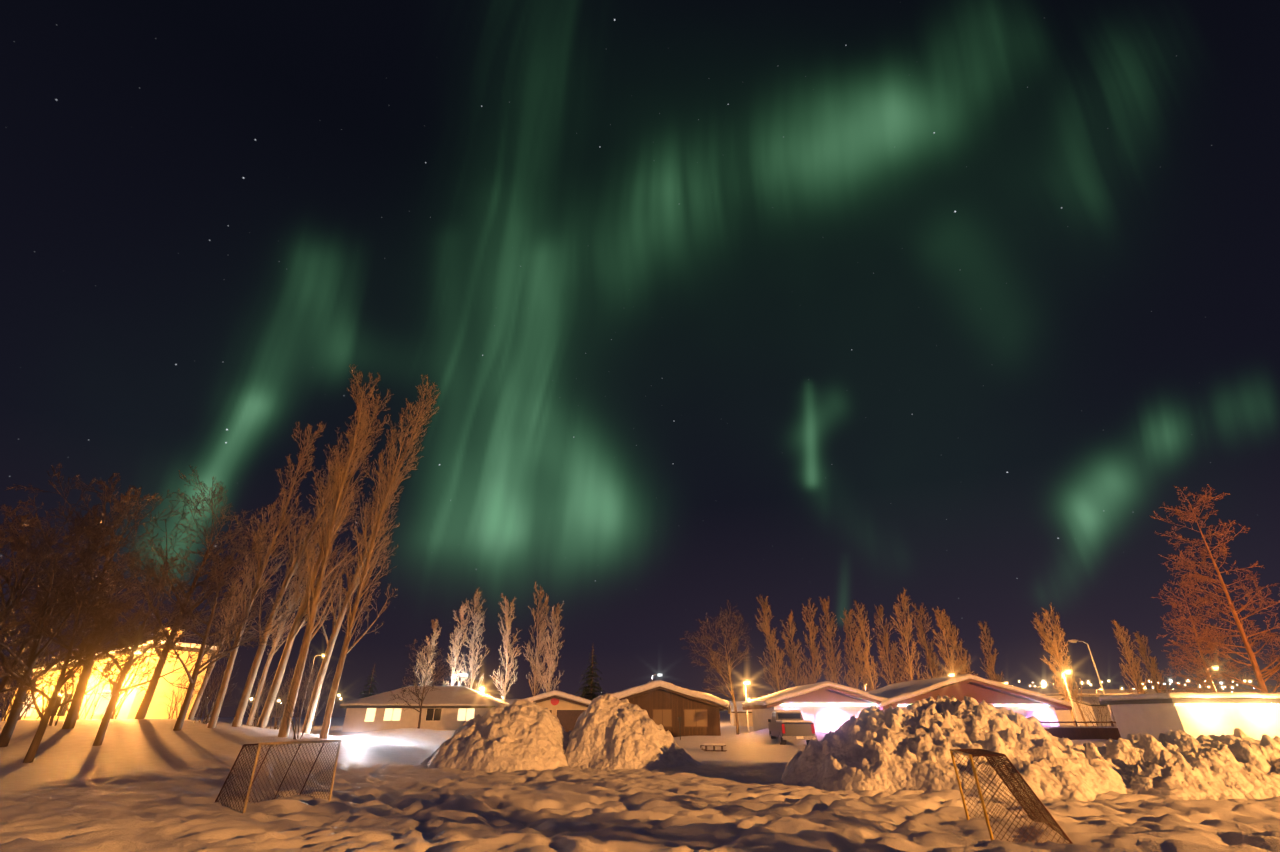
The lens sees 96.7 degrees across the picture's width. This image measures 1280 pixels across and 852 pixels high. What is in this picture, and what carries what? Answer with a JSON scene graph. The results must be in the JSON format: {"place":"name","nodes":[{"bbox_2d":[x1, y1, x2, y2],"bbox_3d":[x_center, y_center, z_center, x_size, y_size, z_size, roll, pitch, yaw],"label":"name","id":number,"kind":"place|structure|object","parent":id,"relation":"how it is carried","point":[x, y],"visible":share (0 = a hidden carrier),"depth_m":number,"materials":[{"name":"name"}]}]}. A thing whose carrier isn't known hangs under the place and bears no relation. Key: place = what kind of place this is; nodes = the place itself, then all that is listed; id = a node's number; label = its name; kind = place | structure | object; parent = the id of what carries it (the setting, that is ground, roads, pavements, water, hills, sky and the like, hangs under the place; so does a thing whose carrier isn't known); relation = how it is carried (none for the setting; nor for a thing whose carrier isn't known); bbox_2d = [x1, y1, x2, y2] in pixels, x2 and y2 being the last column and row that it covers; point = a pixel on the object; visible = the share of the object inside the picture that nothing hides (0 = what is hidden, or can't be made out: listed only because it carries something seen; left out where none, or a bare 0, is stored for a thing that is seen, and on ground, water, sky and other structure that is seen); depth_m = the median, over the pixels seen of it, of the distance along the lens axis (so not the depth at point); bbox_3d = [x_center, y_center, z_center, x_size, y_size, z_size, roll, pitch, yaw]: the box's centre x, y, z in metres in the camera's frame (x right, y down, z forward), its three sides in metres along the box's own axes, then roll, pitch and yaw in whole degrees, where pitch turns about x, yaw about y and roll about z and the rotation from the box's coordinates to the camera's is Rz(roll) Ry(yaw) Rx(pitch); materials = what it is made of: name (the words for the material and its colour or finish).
{"place":"outdoors","nodes":[
{"label":"outdoors","id":0,"kind":"place"},
{"bbox_2d":[19,640,216,674],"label":"snow on roof","id":1,"kind":"structure","parent":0,"point":[192,645],"depth_m":38.29,"materials":[{"name":"white snow"}]},
{"bbox_2d":[499,699,520,703],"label":"roof","id":2,"kind":"structure","parent":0,"point":[509,701],"depth_m":106.67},
{"bbox_2d":[525,690,591,704],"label":"snowy roof","id":3,"kind":"structure","parent":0,"point":[563,695],"depth_m":49.76,"materials":[{"name":"white snow"}]},
{"bbox_2d":[0,694,1279,851],"bbox_3d":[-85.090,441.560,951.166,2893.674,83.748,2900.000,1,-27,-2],"label":"snow ground","id":4,"kind":"structure","parent":0,"point":[141,785],"depth_m":10.45,"materials":[{"name":"white snow"}]},
{"bbox_2d":[3,648,210,720],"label":"building wall","id":5,"kind":"structure","parent":4,"relation":"on","point":[131,704],"depth_m":36.76,"materials":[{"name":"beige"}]},
{"bbox_2d":[20,644,215,675],"bbox_3d":[-36.293,16.614,39.567,12.314,1.925,4.500,-8,-28,16],"label":"roof edge","id":6,"kind":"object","parent":5,"relation":"attached to","point":[184,648],"depth_m":37.99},
{"bbox_2d":[157,627,184,641],"bbox_3d":[-32.001,14.889,38.283,1.250,2.360,1.050,-8,-28,16],"label":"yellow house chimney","id":7,"kind":"object","parent":6,"relation":"on","point":[168,628],"depth_m":38.44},
{"bbox_2d":[214,740,340,812],"bbox_3d":[-7.003,6.787,11.028,1.012,1.153,1.742,-15,-31,22],"label":"hockey goal","id":8,"kind":"object","parent":4,"relation":"on","point":[249,788],"visible":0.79,"depth_m":11.05,"materials":[{"name":"brown metal"}]},
{"bbox_2d":[187,365,440,738],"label":"trees","id":9,"kind":"object","parent":4,"relation":"on","point":[326,534],"visible":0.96,"depth_m":28.44,"materials":[{"name":"brown plant"}]},
{"bbox_2d":[358,665,378,732],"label":"spruce tree","id":10,"kind":"object","parent":4,"relation":"on","point":[369,691],"visible":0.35,"depth_m":67.31,"materials":[{"name":"green plant"}]},
{"bbox_2d":[0,464,751,762],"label":"trees","id":11,"kind":"object","parent":4,"relation":"on","point":[93,598],"visible":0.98,"depth_m":22.41,"materials":[{"name":"brown plant"}]},
{"bbox_2d":[342,708,489,731],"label":"house wall","id":12,"kind":"structure","parent":4,"relation":"on","point":[364,719],"depth_m":63.35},
{"bbox_2d":[340,705,494,707],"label":"hip roof","id":13,"kind":"structure","parent":12,"relation":"attached to","point":[355,706],"depth_m":63.40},
{"bbox_2d":[340,686,510,705],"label":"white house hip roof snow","id":14,"kind":"structure","parent":13,"relation":"on","point":[452,696],"depth_m":65.22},
{"bbox_2d":[409,583,564,701],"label":"trees","id":15,"kind":"object","parent":4,"relation":"on","point":[506,648],"visible":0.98,"depth_m":83.60,"materials":[{"name":"brown plant"}]},
{"bbox_2d":[420,699,570,772],"bbox_3d":[-4.767,10.966,20.432,6.058,2.139,5.482,-9,-28,17],"label":"snow pile","id":16,"kind":"object","parent":4,"relation":"on","point":[518,735],"visible":0.85,"depth_m":19.03,"materials":[{"name":"white snow"}]},
{"bbox_2d":[0,609,1114,739],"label":"bare bushes","id":17,"kind":"object","parent":4,"relation":"on","point":[65,693],"visible":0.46,"depth_m":27.32,"materials":[{"name":"plant"}]},
{"bbox_2d":[536,699,587,731],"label":"house wall","id":18,"kind":"structure","parent":4,"relation":"on","point":[567,714],"depth_m":49.59,"materials":[{"name":"beige"}]},
{"bbox_2d":[551,698,558,705],"bbox_3d":[-7.465,24.122,49.947,0.760,0.760,0.065,1,-27,-2],"label":"round sign","id":19,"kind":"object","parent":18,"relation":"attached to","point":[554,701],"visible":0.77,"depth_m":49.89,"materials":[{"name":"red metal"}]},
{"bbox_2d":[533,696,588,706],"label":"garage roof","id":20,"kind":"structure","parent":18,"relation":"attached to","point":[560,698],"depth_m":49.60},
{"bbox_2d":[575,646,604,699],"bbox_3d":[-5.376,29.277,63.509,5.235,9.555,5.699,1,-27,-2],"label":"spruce tree","id":21,"kind":"object","parent":4,"relation":"on","point":[591,691],"visible":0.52,"depth_m":63.66,"materials":[{"name":"green plant"}]},
{"bbox_2d":[565,693,702,770],"bbox_3d":[-0.368,11.075,20.843,6.300,2.349,5.250,1,-27,-2],"label":"snow pile","id":22,"kind":"object","parent":4,"relation":"on","point":[609,732],"visible":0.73,"depth_m":19.37,"materials":[{"name":"white snow"}]},
{"bbox_2d":[628,689,720,736],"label":"brown house","id":23,"kind":"structure","parent":4,"relation":"on","point":[666,709],"depth_m":50.43,"materials":[{"name":"brown wood"}]},
{"bbox_2d":[619,686,727,710],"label":"roof fascia","id":24,"kind":"structure","parent":23,"relation":"attached to","point":[721,708],"depth_m":50.47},
{"bbox_2d":[700,745,726,751],"bbox_3d":[3.675,16.145,28.501,1.277,0.254,0.570,-6,-28,12],"label":"sledge","id":25,"kind":"object","parent":4,"relation":"on","point":[705,749],"visible":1,"depth_m":28.51,"materials":[{"name":"brown wood"}]},
{"bbox_2d":[703,743,724,745],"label":"snow on bench","id":26,"kind":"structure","parent":25,"relation":"on","point":[716,744],"depth_m":28.39,"materials":[{"name":"white snow"}]},
{"bbox_2d":[730,709,752,726],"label":"house","id":27,"kind":"structure","parent":4,"relation":"on","point":[742,718],"depth_m":108.33,"materials":[{"name":"white paint"}]},
{"bbox_2d":[728,701,751,711],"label":"snowy house roof","id":28,"kind":"structure","parent":27,"relation":"on","point":[739,706],"depth_m":110.59,"materials":[{"name":"white snow"}]},
{"bbox_2d":[728,704,751,712],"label":"house roof","id":29,"kind":"structure","parent":27,"relation":"attached to","point":[729,708],"depth_m":108.72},
{"bbox_2d":[745,681,749,732],"bbox_3d":[9.666,25.308,50.801,0.572,4.675,1.305,1,-27,-2],"label":"street lamp","id":30,"kind":"object","parent":4,"relation":"on","point":[746,682],"visible":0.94,"depth_m":51.22,"materials":[{"name":"grey metal"}]},
{"bbox_2d":[251,680,1250,700],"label":"town lights","id":31,"kind":"object","parent":4,"relation":"on","point":[1019,681],"visible":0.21,"depth_m":295.55},
{"bbox_2d":[768,712,816,744],"bbox_3d":[9.492,19.185,36.065,2.280,1.880,5.611,-1,-27,2],"label":"pickup truck","id":32,"kind":"object","parent":4,"relation":"on","point":[783,731],"visible":0.77,"depth_m":33.94,"materials":[{"name":"grey paint"}]},
{"bbox_2d":[773,710,811,721],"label":"snow","id":33,"kind":"structure","parent":32,"relation":"on","point":[790,720],"depth_m":34.53,"materials":[{"name":"white snow"}]},
{"bbox_2d":[752,690,884,733],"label":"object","id":34,"kind":"structure","parent":4,"relation":"on","point":[831,716],"depth_m":42.51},
{"bbox_2d":[742,686,896,709],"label":"roof fascia","id":35,"kind":"structure","parent":34,"relation":"attached to","point":[857,696],"depth_m":42.29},
{"bbox_2d":[775,695,1132,802],"bbox_3d":[8.202,8.264,15.059,9.945,2.078,7.488,-4,-27,7],"label":"snow pile","id":36,"kind":"object","parent":4,"relation":"on","point":[890,751],"visible":0.79,"depth_m":13.41,"materials":[{"name":"white snow"}]},
{"bbox_2d":[755,587,1172,726],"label":"trees","id":37,"kind":"object","parent":4,"relation":"on","point":[1054,651],"visible":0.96,"depth_m":81.66,"materials":[{"name":"brown plant"}]},
{"bbox_2d":[884,683,1059,726],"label":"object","id":38,"kind":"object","parent":4,"relation":"on","point":[1040,712],"visible":0.17,"depth_m":43.03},
{"bbox_2d":[878,679,1071,709],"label":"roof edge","id":39,"kind":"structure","parent":38,"relation":"attached to","point":[1056,706],"depth_m":42.60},
{"bbox_2d":[949,749,1072,843],"bbox_3d":[5.667,5.695,8.825,1.032,1.153,1.742,-10,-29,14],"label":"hockey goal","id":40,"kind":"object","parent":4,"relation":"on","point":[1011,770],"visible":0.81,"depth_m":8.41,"materials":[{"name":"brown metal"}]},
{"bbox_2d":[1063,670,1079,726],"bbox_3d":[47.455,30.080,61.958,0.572,6.350,1.405,1,-27,-2],"label":"street lamp","id":41,"kind":"object","parent":4,"relation":"on","point":[1067,671],"visible":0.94,"depth_m":62.73,"materials":[{"name":"grey metal"}]},
{"bbox_2d":[1052,695,1100,698],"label":"snow","id":42,"kind":"structure","parent":4,"relation":"on","point":[1058,697],"depth_m":154.99,"materials":[{"name":"white snow"}]},
{"bbox_2d":[1040,721,1120,739],"bbox_3d":[28.384,21.240,39.626,12.934,1.638,3.126,1,-27,-2],"label":"deck fence","id":43,"kind":"object","parent":4,"relation":"on","point":[1088,733],"visible":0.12,"depth_m":38.24,"materials":[{"name":"brown wood"}]},
{"bbox_2d":[1039,719,1117,727],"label":"snow on fence","id":44,"kind":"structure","parent":43,"relation":"on","point":[1080,727],"depth_m":38.36,"materials":[{"name":"white snow"}]},
{"bbox_2d":[1055,699,1116,725],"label":"fence","id":45,"kind":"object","parent":4,"relation":"on","point":[1063,715],"depth_m":104.07,"materials":[{"name":"white"}]},
{"bbox_2d":[1062,698,1109,705],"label":"hall roof","id":46,"kind":"structure","parent":45,"relation":"attached to","point":[1086,704],"depth_m":103.05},
{"bbox_2d":[1068,639,1116,726],"bbox_3d":[34.694,19.893,43.614,1.804,6.600,0.341,7,-28,-14],"label":"street lamp","id":47,"kind":"object","parent":4,"relation":"on","point":[1101,685],"visible":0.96,"depth_m":43.93,"materials":[{"name":"grey metal"}]},
{"bbox_2d":[1081,728,1279,801],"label":"snow pile","id":48,"kind":"object","parent":4,"relation":"on","point":[1237,764],"visible":0.62,"depth_m":12.66,"materials":[{"name":"white snow"}]},
{"bbox_2d":[1110,703,1279,740],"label":"building wall","id":49,"kind":"structure","parent":4,"relation":"on","point":[1256,722],"depth_m":30.56,"materials":[{"name":"white paint"}]},
{"bbox_2d":[1099,692,1279,700],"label":"snowy roof","id":50,"kind":"structure","parent":49,"relation":"on","point":[1213,695],"depth_m":30.65,"materials":[{"name":"white snow"}]},
{"bbox_2d":[1099,699,1279,704],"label":"garage roof","id":51,"kind":"structure","parent":49,"relation":"attached to","point":[1152,701],"depth_m":30.50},
{"bbox_2d":[1175,704,1278,705],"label":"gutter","id":52,"kind":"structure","parent":49,"relation":"on","point":[1228,704],"depth_m":30.32,"materials":[{"name":"white metal"}]},
{"bbox_2d":[1149,484,1279,692],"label":"larch trees","id":53,"kind":"object","parent":4,"relation":"on","point":[1262,687],"visible":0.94,"depth_m":40.59,"materials":[{"name":"brown plant"}]},
{"bbox_2d":[0,0,1279,717],"label":"sky","id":54,"kind":"structure","parent":0,"point":[707,304],"materials":[{"name":"black"}]},
{"bbox_2d":[592,680,728,706],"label":"snowy roof","id":55,"kind":"structure","parent":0,"point":[673,687],"depth_m":50.59,"materials":[{"name":"white snow"}]},
{"bbox_2d":[742,681,894,706],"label":"wing roof snow","id":56,"kind":"structure","parent":0,"point":[788,693],"depth_m":42.50,"materials":[{"name":"white snow"}]},
{"bbox_2d":[867,674,1070,706],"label":"snowy roof","id":57,"kind":"structure","parent":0,"point":[895,692],"depth_m":42.92,"materials":[{"name":"white snow"}]},
{"bbox_2d":[1059,696,1100,704],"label":"hall roof snow","id":58,"kind":"structure","parent":0,"point":[1089,700],"depth_m":106.12,"materials":[{"name":"white snow"}]},
{"bbox_2d":[1027,689,1210,694],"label":"hall roof snow","id":59,"kind":"structure","parent":0,"point":[1090,692],"depth_m":158.34,"materials":[{"name":"white snow"}]}
]}

